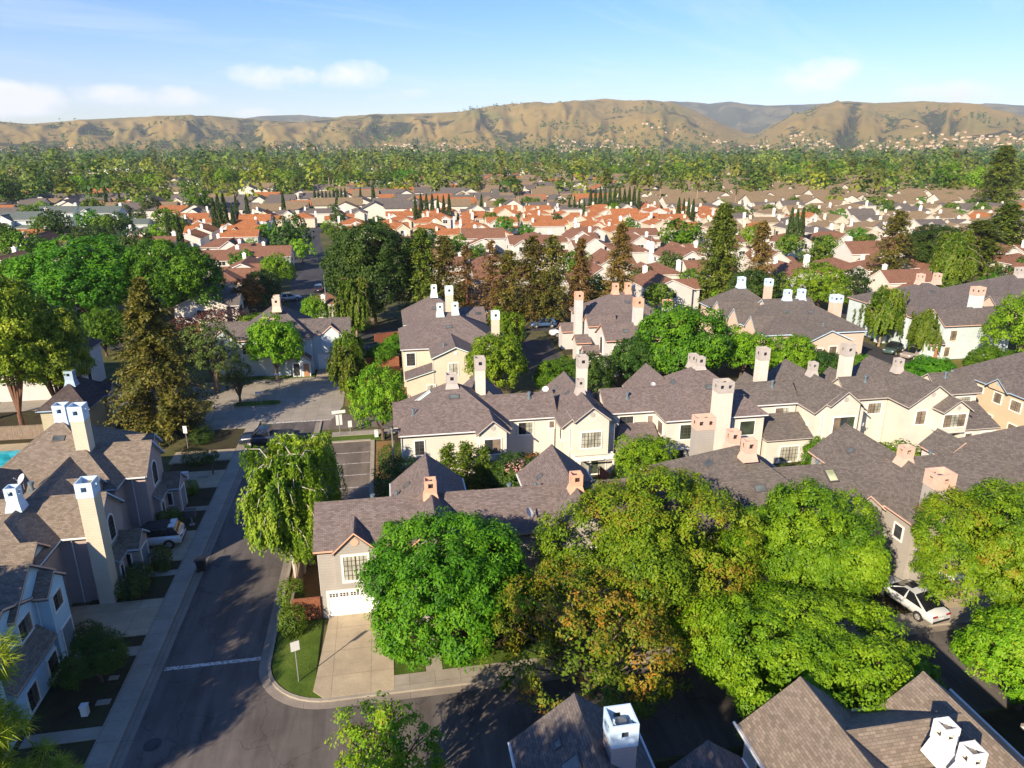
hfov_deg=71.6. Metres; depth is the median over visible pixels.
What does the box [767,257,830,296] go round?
brown roofed house
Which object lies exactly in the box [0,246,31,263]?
brown roofed house
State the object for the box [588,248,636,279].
brown roofed house
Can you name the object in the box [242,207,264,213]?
grey roofed house
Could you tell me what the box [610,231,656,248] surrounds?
brown roofed house
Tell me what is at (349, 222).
tile roofed house
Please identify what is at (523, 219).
tile roofed house
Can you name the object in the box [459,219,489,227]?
tile roofed house
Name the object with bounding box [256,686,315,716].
road corner
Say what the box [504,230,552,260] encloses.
brown roofed house
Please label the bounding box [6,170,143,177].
flat roofed building
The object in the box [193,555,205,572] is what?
wheeled bin
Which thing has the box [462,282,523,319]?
brown roofed house
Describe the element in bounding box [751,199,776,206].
tan roofed house
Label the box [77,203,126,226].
grey roofed house
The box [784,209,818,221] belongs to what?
tile roofed house
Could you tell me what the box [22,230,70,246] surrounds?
brown roofed house
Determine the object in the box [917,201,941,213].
tan roofed house
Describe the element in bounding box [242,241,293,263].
brown roofed house
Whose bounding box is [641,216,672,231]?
tile roofed house
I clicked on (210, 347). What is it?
street tree
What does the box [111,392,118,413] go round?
window
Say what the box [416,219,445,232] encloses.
tile roofed house
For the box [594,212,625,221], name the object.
tile roofed house
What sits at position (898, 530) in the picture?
window
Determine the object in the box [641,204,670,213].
tile roofed house
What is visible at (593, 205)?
tile roofed house
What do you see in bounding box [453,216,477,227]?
tile roofed house
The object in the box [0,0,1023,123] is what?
sky
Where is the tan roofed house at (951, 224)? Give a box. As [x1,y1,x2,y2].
[946,222,968,227]
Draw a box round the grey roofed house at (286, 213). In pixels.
[274,207,295,223]
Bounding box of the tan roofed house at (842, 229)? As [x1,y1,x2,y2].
[835,223,878,237]
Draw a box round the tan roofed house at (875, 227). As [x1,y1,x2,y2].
[870,220,915,236]
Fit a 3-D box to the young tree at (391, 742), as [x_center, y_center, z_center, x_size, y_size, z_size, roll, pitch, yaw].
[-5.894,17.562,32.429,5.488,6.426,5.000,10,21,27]
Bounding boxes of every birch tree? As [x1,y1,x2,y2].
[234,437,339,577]
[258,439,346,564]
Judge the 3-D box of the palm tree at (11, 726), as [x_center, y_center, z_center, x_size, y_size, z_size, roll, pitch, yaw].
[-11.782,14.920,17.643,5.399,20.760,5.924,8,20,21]
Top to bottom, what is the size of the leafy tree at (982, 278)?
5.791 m
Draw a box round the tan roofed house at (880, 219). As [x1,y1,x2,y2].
[872,216,908,225]
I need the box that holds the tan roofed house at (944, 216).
[933,209,970,220]
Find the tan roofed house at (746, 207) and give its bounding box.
[731,202,751,211]
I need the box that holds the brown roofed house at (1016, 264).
[1002,262,1023,274]
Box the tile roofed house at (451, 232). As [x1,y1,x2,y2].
[434,226,459,245]
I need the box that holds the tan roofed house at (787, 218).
[778,214,810,225]
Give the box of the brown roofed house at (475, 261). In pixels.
[467,255,504,275]
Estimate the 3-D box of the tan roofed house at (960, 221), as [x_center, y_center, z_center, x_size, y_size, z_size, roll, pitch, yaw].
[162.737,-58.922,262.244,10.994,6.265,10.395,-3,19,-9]
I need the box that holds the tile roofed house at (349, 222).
[337,216,365,228]
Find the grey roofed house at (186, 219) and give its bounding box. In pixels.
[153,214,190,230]
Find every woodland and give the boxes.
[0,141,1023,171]
[0,142,1023,168]
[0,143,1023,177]
[0,151,1021,208]
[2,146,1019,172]
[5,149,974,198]
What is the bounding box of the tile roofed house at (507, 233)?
[481,226,513,235]
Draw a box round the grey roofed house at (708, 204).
[695,201,719,207]
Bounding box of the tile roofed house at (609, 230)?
[600,222,633,242]
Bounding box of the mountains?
[245,101,1023,133]
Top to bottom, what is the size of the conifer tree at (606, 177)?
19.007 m
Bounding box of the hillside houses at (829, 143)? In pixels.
[0,122,1023,156]
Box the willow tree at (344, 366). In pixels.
[325,343,366,394]
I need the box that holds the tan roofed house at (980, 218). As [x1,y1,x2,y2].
[969,214,990,222]
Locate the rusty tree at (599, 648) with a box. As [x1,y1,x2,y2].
[478,553,694,720]
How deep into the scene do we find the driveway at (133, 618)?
48.62 m
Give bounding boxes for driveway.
[70,448,235,637]
[313,612,393,697]
[316,369,993,653]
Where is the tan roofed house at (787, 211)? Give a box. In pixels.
[782,205,806,214]
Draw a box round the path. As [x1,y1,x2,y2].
[18,506,442,748]
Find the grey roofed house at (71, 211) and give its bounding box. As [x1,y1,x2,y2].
[34,203,78,225]
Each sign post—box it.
[182,426,188,448]
[290,640,299,681]
[331,410,344,429]
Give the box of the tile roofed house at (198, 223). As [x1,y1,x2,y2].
[186,219,209,225]
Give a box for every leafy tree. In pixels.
[0,172,24,202]
[0,222,25,254]
[0,229,46,254]
[16,204,40,210]
[25,214,51,228]
[31,174,58,193]
[31,201,49,205]
[31,207,78,235]
[66,307,83,320]
[69,174,89,191]
[70,223,104,245]
[73,209,98,228]
[79,197,105,206]
[88,214,121,233]
[89,174,111,187]
[90,235,127,256]
[94,225,121,236]
[102,210,137,235]
[113,225,155,257]
[115,202,131,215]
[129,209,148,218]
[132,197,149,201]
[138,196,160,211]
[142,223,165,235]
[150,207,180,227]
[163,214,187,228]
[171,220,191,230]
[180,185,210,206]
[227,248,253,265]
[245,289,271,312]
[246,238,257,242]
[255,223,277,244]
[267,212,316,259]
[289,237,317,263]
[320,219,333,233]
[321,224,331,236]
[324,222,344,238]
[328,203,338,210]
[329,210,346,222]
[370,299,385,313]
[425,228,439,244]
[446,233,469,255]
[453,291,465,306]
[470,243,484,254]
[470,250,481,258]
[483,212,498,218]
[492,197,506,207]
[494,216,514,231]
[519,224,534,233]
[521,196,530,204]
[527,198,539,202]
[551,212,561,219]
[555,197,566,203]
[562,250,594,272]
[569,273,604,301]
[590,282,609,299]
[607,203,619,208]
[620,216,640,227]
[627,265,652,277]
[642,282,676,309]
[656,249,682,268]
[657,218,704,245]
[678,268,704,280]
[707,288,722,297]
[734,205,744,209]
[737,209,750,213]
[738,226,759,247]
[761,204,777,209]
[771,272,789,295]
[774,233,806,256]
[788,196,799,199]
[799,243,834,262]
[801,203,822,215]
[811,234,841,254]
[828,208,848,218]
[837,267,874,294]
[845,227,868,238]
[852,234,874,240]
[853,233,876,240]
[879,202,893,211]
[883,206,897,210]
[884,175,902,186]
[915,196,926,202]
[931,162,963,188]
[939,278,962,287]
[942,202,960,208]
[963,198,978,202]
[964,166,987,187]
[968,202,991,210]
[976,274,997,280]
[986,263,1005,275]
[990,264,1013,276]
[1015,256,1023,262]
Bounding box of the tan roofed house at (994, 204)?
[985,201,1004,206]
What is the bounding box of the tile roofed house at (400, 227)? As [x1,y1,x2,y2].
[388,219,410,235]
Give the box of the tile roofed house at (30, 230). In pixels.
[14,226,44,244]
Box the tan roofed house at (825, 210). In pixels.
[817,205,839,214]
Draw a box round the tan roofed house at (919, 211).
[909,208,929,213]
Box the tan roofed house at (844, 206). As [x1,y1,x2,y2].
[836,201,866,208]
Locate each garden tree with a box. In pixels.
[55,622,132,690]
[363,343,398,362]
[380,332,401,353]
[462,331,530,388]
[482,450,538,488]
[485,305,526,342]
[531,354,589,391]
[566,350,618,391]
[607,335,662,379]
[608,459,639,478]
[613,433,679,477]
[629,299,737,373]
[709,324,777,376]
[764,332,817,369]
[800,349,838,375]
[800,435,823,464]
[853,353,868,365]
[904,354,958,376]
[961,343,1014,365]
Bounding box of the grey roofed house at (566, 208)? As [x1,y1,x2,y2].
[553,203,581,212]
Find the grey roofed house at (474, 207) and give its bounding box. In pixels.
[459,203,489,212]
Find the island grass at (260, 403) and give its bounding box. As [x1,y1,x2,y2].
[234,400,280,406]
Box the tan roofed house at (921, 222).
[910,216,946,226]
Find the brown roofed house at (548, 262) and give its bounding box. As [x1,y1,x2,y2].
[525,245,568,271]
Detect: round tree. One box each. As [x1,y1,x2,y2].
[354,506,538,673]
[526,462,770,654]
[665,578,946,741]
[714,475,894,618]
[908,475,1023,611]
[948,599,1023,710]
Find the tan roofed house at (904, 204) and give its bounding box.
[878,201,910,212]
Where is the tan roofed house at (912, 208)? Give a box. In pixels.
[896,205,930,213]
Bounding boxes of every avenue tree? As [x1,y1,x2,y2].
[113,176,127,190]
[126,173,145,188]
[142,173,160,187]
[204,168,217,181]
[213,167,233,188]
[226,168,242,183]
[234,171,249,182]
[264,170,272,181]
[272,168,282,182]
[282,170,295,182]
[292,167,311,182]
[315,169,334,182]
[338,168,353,181]
[351,169,365,181]
[373,168,389,181]
[394,168,408,178]
[404,169,418,179]
[608,163,621,173]
[617,165,632,174]
[639,165,652,174]
[651,164,661,173]
[673,162,684,170]
[691,162,702,172]
[773,164,790,177]
[785,162,800,172]
[798,161,815,174]
[827,160,845,174]
[863,160,876,169]
[873,160,894,174]
[891,161,904,172]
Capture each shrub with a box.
[47,660,85,687]
[72,618,101,642]
[114,571,151,601]
[125,561,154,585]
[148,543,172,566]
[154,560,171,572]
[155,508,183,520]
[169,316,199,339]
[178,446,208,466]
[185,479,199,495]
[187,425,215,444]
[192,305,250,324]
[277,602,308,638]
[389,612,410,637]
[436,442,459,473]
[452,440,482,489]
[468,444,494,489]
[504,458,526,475]
[524,452,539,464]
[777,462,793,466]
[790,460,802,465]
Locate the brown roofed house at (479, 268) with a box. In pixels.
[469,260,529,297]
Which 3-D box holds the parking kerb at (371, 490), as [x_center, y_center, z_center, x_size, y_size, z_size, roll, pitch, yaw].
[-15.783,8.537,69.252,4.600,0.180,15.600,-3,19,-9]
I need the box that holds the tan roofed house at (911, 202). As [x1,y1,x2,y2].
[899,198,924,205]
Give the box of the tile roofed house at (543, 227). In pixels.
[528,218,565,235]
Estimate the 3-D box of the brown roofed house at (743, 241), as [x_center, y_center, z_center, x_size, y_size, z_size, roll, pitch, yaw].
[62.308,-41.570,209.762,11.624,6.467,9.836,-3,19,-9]
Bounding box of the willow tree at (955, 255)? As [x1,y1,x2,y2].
[928,229,987,282]
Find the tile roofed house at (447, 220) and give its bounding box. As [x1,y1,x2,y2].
[426,211,452,227]
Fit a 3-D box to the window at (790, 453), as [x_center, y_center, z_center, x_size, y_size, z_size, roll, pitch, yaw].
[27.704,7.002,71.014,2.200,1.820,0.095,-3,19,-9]
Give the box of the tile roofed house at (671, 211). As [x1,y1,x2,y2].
[670,205,697,213]
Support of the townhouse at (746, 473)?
on the garden soil
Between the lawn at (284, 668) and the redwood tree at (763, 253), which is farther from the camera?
the redwood tree at (763, 253)
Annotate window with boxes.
[16,608,34,645]
[24,677,41,714]
[46,647,59,682]
[51,584,64,614]
[106,513,116,543]
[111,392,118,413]
[119,561,125,580]
[126,553,133,568]
[151,460,158,486]
[161,499,165,514]
[167,492,174,505]
[196,309,207,316]
[241,344,252,355]
[292,363,300,376]
[340,552,370,583]
[406,352,415,366]
[414,439,425,456]
[426,384,435,389]
[448,362,458,375]
[483,438,501,455]
[517,421,533,435]
[548,420,554,428]
[559,428,561,441]
[572,547,602,569]
[579,457,589,473]
[580,431,602,449]
[599,335,602,354]
[618,415,634,423]
[646,414,653,422]
[656,418,663,436]
[678,423,690,440]
[739,419,755,435]
[774,406,790,412]
[778,445,799,462]
[828,345,837,353]
[831,415,855,432]
[866,402,882,414]
[891,521,903,542]
[913,410,927,425]
[941,413,967,428]
[942,346,950,356]
[948,330,958,341]
[957,396,971,400]
[964,432,973,436]
[977,384,984,393]
[991,391,1002,405]
[1006,422,1016,428]
[1008,398,1022,414]
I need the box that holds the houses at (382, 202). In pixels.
[0,155,1023,220]
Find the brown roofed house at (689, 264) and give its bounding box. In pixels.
[680,259,735,286]
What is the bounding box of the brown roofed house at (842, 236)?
[801,227,852,254]
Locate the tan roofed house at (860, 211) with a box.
[841,206,875,217]
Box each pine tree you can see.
[0,274,60,424]
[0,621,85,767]
[6,302,98,396]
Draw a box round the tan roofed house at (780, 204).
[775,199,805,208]
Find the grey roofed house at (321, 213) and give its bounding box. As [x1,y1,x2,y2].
[303,207,332,222]
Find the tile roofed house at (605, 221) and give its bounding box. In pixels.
[597,216,625,225]
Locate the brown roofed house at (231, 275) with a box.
[211,267,261,299]
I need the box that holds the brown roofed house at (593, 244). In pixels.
[567,234,611,257]
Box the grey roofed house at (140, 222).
[117,218,153,234]
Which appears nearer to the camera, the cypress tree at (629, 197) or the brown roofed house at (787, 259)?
the brown roofed house at (787, 259)
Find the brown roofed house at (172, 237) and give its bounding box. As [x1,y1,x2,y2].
[112,231,176,258]
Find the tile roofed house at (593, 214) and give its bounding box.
[579,210,603,220]
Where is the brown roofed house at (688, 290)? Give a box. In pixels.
[630,265,701,310]
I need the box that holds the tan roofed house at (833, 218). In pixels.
[812,213,849,223]
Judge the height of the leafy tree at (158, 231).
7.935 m
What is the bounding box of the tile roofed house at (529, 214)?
[521,210,541,215]
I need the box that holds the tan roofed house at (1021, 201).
[1010,200,1023,203]
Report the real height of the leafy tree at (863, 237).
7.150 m
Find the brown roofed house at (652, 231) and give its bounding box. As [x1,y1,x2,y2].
[615,224,660,247]
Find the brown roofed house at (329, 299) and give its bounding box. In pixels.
[310,293,337,317]
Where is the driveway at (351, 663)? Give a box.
[313,612,393,697]
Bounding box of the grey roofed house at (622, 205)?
[617,202,635,207]
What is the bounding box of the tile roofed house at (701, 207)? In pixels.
[697,203,717,210]
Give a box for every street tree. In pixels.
[168,326,216,392]
[177,316,242,392]
[216,355,254,403]
[230,276,266,315]
[238,268,282,307]
[244,312,304,380]
[259,252,295,289]
[300,294,328,317]
[345,361,410,439]
[722,266,781,298]
[781,261,853,306]
[978,290,1023,352]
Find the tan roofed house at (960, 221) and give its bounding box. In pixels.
[945,215,970,223]
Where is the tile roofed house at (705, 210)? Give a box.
[695,207,715,213]
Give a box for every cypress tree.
[103,187,108,201]
[165,216,171,235]
[175,216,183,244]
[211,197,219,227]
[215,193,223,229]
[220,193,228,224]
[230,203,235,223]
[234,194,238,219]
[245,194,249,213]
[281,190,285,209]
[371,182,375,200]
[413,196,417,219]
[418,193,423,217]
[424,193,428,209]
[430,193,434,210]
[436,195,440,211]
[441,195,445,213]
[447,194,451,215]
[479,194,482,206]
[582,198,585,213]
[587,188,592,205]
[593,188,597,203]
[598,186,601,203]
[603,186,606,203]
[607,185,612,205]
[612,187,616,206]
[617,187,621,204]
[622,188,626,203]
[627,186,630,205]
[631,186,636,206]
[636,188,640,208]
[676,197,680,213]
[682,198,684,213]
[686,197,690,219]
[690,199,694,221]
[786,206,794,237]
[792,209,799,234]
[798,207,805,236]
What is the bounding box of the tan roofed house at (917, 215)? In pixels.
[909,211,935,219]
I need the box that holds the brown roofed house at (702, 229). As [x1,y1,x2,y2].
[668,228,706,243]
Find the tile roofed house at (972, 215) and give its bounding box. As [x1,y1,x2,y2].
[968,211,993,219]
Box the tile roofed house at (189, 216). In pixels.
[179,210,210,222]
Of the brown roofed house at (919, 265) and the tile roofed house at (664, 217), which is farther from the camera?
the tile roofed house at (664, 217)
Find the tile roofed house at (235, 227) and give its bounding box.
[226,221,265,241]
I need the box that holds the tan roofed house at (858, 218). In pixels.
[847,212,884,222]
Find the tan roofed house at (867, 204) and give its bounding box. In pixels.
[854,200,878,212]
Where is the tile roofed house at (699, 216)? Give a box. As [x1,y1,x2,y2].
[690,210,715,222]
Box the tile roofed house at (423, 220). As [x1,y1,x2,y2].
[412,213,442,234]
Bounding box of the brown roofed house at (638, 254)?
[607,240,650,262]
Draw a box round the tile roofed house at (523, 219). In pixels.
[519,214,552,230]
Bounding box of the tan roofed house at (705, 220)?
[700,215,738,226]
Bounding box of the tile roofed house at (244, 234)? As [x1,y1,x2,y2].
[219,227,261,242]
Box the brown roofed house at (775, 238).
[760,231,813,257]
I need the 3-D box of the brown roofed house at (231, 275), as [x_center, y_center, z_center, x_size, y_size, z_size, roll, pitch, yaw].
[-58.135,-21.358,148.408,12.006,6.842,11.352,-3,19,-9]
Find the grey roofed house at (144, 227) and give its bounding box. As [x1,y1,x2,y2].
[126,225,164,236]
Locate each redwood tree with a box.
[97,275,224,445]
[396,227,443,320]
[428,235,468,305]
[451,245,488,306]
[473,240,515,322]
[487,250,528,324]
[512,235,557,328]
[526,234,574,322]
[559,237,598,318]
[596,222,640,296]
[692,202,748,305]
[742,220,777,283]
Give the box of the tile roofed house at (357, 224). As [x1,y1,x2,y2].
[347,223,373,239]
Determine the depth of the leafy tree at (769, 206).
310.79 m
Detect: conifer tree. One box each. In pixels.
[143,170,152,181]
[601,168,612,187]
[629,173,638,185]
[641,173,652,187]
[816,159,830,179]
[845,158,858,174]
[864,210,917,274]
[913,155,925,170]
[953,151,960,160]
[962,219,1015,276]
[970,145,1022,203]
[974,202,1023,244]
[1015,159,1023,185]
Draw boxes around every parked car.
[140,518,185,547]
[280,293,300,301]
[314,284,323,292]
[361,342,381,354]
[529,317,556,328]
[549,326,558,337]
[879,575,950,624]
[882,341,903,354]
[900,345,919,359]
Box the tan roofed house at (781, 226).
[773,220,803,234]
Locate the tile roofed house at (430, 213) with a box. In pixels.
[421,208,444,216]
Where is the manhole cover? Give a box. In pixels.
[143,738,161,750]
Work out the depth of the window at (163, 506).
59.36 m
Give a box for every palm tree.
[657,180,663,198]
[695,182,700,198]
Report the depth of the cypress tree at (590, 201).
326.25 m
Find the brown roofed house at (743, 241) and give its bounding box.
[698,233,746,247]
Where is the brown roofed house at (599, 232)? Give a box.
[564,223,605,242]
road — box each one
[100,226,917,373]
[122,421,1023,767]
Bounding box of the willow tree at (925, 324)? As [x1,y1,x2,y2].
[905,308,942,352]
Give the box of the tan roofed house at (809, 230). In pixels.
[799,223,833,234]
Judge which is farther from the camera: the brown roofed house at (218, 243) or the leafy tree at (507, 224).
the leafy tree at (507, 224)
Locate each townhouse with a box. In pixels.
[0,337,105,401]
[0,402,187,528]
[0,456,150,606]
[0,542,75,758]
[35,369,122,430]
[204,295,351,376]
[313,453,478,623]
[392,355,556,477]
[398,302,504,397]
[401,284,486,325]
[474,444,703,607]
[508,693,654,767]
[539,354,669,474]
[557,282,680,376]
[622,353,768,459]
[640,413,831,594]
[670,740,748,767]
[699,276,867,369]
[730,346,867,463]
[733,671,1023,767]
[772,423,1009,589]
[820,342,1000,451]
[846,273,1010,360]
[918,425,1023,528]
[942,267,1023,335]
[951,352,1023,429]
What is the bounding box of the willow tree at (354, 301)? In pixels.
[328,276,376,336]
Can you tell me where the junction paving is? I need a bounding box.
[0,380,344,425]
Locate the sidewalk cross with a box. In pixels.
[394,603,994,689]
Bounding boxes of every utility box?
[78,702,89,716]
[182,471,188,479]
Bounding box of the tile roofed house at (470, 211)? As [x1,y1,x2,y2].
[459,209,484,215]
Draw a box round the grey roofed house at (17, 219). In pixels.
[0,208,54,228]
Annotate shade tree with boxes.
[0,256,80,305]
[1,232,156,320]
[77,305,133,356]
[121,237,225,317]
[317,220,416,324]
[899,224,967,263]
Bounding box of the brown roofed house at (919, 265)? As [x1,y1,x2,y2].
[897,256,939,285]
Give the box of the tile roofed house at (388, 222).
[375,217,398,223]
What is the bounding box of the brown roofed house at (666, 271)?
[627,259,685,278]
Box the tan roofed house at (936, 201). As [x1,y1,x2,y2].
[925,198,955,203]
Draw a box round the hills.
[0,99,1023,155]
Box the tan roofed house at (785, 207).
[781,202,805,210]
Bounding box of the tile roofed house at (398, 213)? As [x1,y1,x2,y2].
[385,209,412,219]
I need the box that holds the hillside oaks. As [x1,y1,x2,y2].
[0,100,1023,154]
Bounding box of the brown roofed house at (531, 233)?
[522,230,551,234]
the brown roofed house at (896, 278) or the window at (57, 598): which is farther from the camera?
the brown roofed house at (896, 278)
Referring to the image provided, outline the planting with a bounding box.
[0,401,244,767]
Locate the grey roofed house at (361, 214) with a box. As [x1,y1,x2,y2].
[343,206,367,220]
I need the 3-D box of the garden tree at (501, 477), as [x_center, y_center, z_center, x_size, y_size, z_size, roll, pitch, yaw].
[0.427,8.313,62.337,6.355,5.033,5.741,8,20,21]
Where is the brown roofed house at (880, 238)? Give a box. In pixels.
[876,233,915,256]
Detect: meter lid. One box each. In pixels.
[95,698,111,705]
[108,675,119,680]
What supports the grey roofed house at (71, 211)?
on the ground at (390, 317)
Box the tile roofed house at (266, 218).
[238,212,272,231]
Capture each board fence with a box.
[0,424,43,439]
[290,559,305,619]
[292,596,322,620]
[361,356,399,367]
[365,366,399,381]
[374,331,398,343]
[598,466,613,479]
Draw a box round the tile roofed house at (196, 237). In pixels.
[175,229,209,248]
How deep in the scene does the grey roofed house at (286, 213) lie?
295.87 m
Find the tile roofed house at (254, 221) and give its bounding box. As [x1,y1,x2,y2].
[221,217,259,229]
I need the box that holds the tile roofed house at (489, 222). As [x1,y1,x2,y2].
[484,214,518,233]
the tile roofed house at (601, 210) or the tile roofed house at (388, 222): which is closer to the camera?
the tile roofed house at (388, 222)
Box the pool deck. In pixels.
[0,443,27,450]
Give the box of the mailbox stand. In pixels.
[183,508,196,525]
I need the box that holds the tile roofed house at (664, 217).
[659,211,688,220]
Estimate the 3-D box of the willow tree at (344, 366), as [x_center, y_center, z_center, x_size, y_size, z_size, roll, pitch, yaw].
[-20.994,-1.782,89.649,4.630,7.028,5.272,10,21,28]
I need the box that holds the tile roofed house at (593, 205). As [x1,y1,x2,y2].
[584,202,607,211]
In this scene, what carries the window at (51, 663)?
in the townhouse at (34, 606)
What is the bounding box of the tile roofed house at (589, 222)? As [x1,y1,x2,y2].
[573,217,606,228]
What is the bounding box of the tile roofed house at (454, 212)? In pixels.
[433,204,457,219]
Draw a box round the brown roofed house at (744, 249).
[705,241,750,258]
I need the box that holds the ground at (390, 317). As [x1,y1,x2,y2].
[0,163,1023,762]
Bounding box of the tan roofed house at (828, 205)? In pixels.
[809,202,836,210]
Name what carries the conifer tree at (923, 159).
on the ground at (390, 317)
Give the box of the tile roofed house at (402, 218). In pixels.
[388,213,414,230]
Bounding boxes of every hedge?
[236,312,260,320]
[274,428,347,495]
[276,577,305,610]
[351,318,373,331]
[371,454,417,497]
[376,443,401,474]
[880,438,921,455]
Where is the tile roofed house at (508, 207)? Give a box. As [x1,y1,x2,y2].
[492,204,521,213]
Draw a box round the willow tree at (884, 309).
[852,284,909,345]
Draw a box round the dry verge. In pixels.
[283,382,503,619]
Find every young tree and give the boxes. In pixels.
[199,449,219,473]
[324,690,448,767]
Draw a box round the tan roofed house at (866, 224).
[846,219,877,227]
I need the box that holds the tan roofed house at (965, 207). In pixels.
[956,202,978,211]
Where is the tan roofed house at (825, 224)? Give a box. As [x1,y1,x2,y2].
[807,218,846,230]
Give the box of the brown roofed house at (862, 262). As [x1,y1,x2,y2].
[850,254,905,275]
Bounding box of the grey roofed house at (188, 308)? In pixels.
[171,283,249,330]
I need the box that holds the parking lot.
[330,441,370,499]
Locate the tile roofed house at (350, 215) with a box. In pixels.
[324,209,354,224]
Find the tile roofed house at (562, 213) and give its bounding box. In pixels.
[550,207,579,219]
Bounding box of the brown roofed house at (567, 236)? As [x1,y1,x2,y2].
[556,226,598,249]
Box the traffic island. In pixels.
[232,400,282,407]
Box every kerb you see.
[105,422,259,767]
[267,421,973,702]
[331,439,374,497]
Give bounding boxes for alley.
[321,412,392,429]
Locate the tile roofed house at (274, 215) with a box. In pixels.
[250,209,283,226]
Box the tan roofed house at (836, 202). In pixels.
[826,198,851,205]
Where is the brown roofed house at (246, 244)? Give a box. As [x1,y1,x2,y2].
[226,239,261,249]
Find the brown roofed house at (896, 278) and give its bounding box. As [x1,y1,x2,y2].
[867,264,935,292]
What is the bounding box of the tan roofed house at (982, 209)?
[966,206,994,213]
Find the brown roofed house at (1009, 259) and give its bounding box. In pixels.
[981,253,1023,276]
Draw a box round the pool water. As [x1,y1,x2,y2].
[0,450,20,466]
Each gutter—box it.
[110,444,255,767]
[259,422,972,708]
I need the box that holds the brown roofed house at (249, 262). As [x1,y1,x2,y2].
[227,252,274,285]
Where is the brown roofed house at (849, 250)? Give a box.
[833,236,896,262]
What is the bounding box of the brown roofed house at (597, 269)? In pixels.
[560,259,625,295]
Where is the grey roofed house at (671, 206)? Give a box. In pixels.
[667,202,690,209]
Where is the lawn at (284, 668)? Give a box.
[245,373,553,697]
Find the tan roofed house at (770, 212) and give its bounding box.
[753,208,785,217]
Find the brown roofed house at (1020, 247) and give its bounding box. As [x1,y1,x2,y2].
[1010,238,1023,254]
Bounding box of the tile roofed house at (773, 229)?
[742,220,776,235]
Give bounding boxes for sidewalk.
[83,422,257,767]
[202,376,397,436]
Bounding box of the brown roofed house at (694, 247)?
[665,241,709,259]
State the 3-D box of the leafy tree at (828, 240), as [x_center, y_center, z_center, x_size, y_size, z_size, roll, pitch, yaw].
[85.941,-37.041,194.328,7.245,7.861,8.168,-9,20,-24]
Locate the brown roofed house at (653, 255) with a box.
[644,241,704,269]
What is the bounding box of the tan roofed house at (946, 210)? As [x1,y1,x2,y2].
[932,207,968,214]
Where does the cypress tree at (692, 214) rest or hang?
on the ground at (390, 317)
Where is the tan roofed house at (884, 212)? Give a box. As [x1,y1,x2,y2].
[879,209,908,215]
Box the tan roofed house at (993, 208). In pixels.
[990,206,1000,212]
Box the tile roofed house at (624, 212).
[607,206,638,219]
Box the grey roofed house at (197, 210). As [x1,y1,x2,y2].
[186,206,211,213]
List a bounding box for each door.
[60,614,75,655]
[140,539,150,572]
[179,482,187,509]
[302,362,310,376]
[318,354,333,368]
[326,587,383,616]
[553,582,616,607]
[590,456,605,474]
[671,448,689,459]
[932,347,938,360]
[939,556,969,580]
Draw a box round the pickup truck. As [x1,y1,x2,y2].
[238,424,293,447]
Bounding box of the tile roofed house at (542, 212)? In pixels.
[526,206,550,214]
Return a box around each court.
[345,355,974,405]
[512,340,594,394]
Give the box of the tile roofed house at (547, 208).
[523,203,551,213]
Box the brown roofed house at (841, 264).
[794,254,872,291]
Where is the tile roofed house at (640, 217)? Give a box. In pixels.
[626,212,660,227]
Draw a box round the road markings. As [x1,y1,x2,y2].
[164,419,369,670]
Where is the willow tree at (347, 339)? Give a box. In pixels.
[330,329,363,362]
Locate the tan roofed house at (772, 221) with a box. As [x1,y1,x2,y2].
[741,215,779,225]
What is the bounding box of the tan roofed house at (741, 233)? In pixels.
[736,228,754,246]
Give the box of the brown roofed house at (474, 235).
[459,224,505,254]
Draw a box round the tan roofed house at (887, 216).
[883,212,911,220]
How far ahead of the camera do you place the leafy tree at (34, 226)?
229.68 m
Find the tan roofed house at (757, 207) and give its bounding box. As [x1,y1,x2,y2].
[749,203,765,210]
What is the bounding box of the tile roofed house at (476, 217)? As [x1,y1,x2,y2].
[459,212,484,223]
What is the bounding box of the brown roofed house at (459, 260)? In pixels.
[424,252,464,284]
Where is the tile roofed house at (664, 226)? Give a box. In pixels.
[660,220,697,235]
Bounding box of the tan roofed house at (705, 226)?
[702,217,742,229]
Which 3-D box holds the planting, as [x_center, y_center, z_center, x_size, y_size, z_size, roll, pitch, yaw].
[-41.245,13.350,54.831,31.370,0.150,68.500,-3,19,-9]
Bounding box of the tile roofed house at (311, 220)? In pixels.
[290,211,317,227]
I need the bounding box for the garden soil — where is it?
[378,331,1023,767]
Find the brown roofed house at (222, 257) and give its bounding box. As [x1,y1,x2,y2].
[178,244,241,274]
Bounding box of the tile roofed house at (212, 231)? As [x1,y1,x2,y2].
[184,223,218,241]
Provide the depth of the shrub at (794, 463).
68.92 m
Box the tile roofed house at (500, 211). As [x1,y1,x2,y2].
[486,205,517,216]
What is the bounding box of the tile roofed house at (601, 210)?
[587,206,610,214]
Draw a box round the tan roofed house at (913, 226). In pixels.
[911,223,929,230]
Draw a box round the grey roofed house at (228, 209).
[214,208,236,219]
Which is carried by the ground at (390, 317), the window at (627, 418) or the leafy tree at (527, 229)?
the leafy tree at (527, 229)
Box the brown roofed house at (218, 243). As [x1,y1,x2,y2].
[200,233,245,249]
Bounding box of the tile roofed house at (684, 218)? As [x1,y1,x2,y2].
[667,214,692,221]
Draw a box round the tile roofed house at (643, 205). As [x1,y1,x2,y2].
[638,201,660,211]
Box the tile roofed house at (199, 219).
[191,217,218,224]
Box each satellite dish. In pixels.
[13,474,24,488]
[526,507,535,522]
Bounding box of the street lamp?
[382,425,394,474]
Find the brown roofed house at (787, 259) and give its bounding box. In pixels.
[737,248,797,275]
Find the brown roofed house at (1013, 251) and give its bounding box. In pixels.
[994,243,1021,254]
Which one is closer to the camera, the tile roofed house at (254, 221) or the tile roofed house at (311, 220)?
the tile roofed house at (254, 221)
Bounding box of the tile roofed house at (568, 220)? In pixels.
[557,212,592,230]
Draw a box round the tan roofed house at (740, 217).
[733,212,753,223]

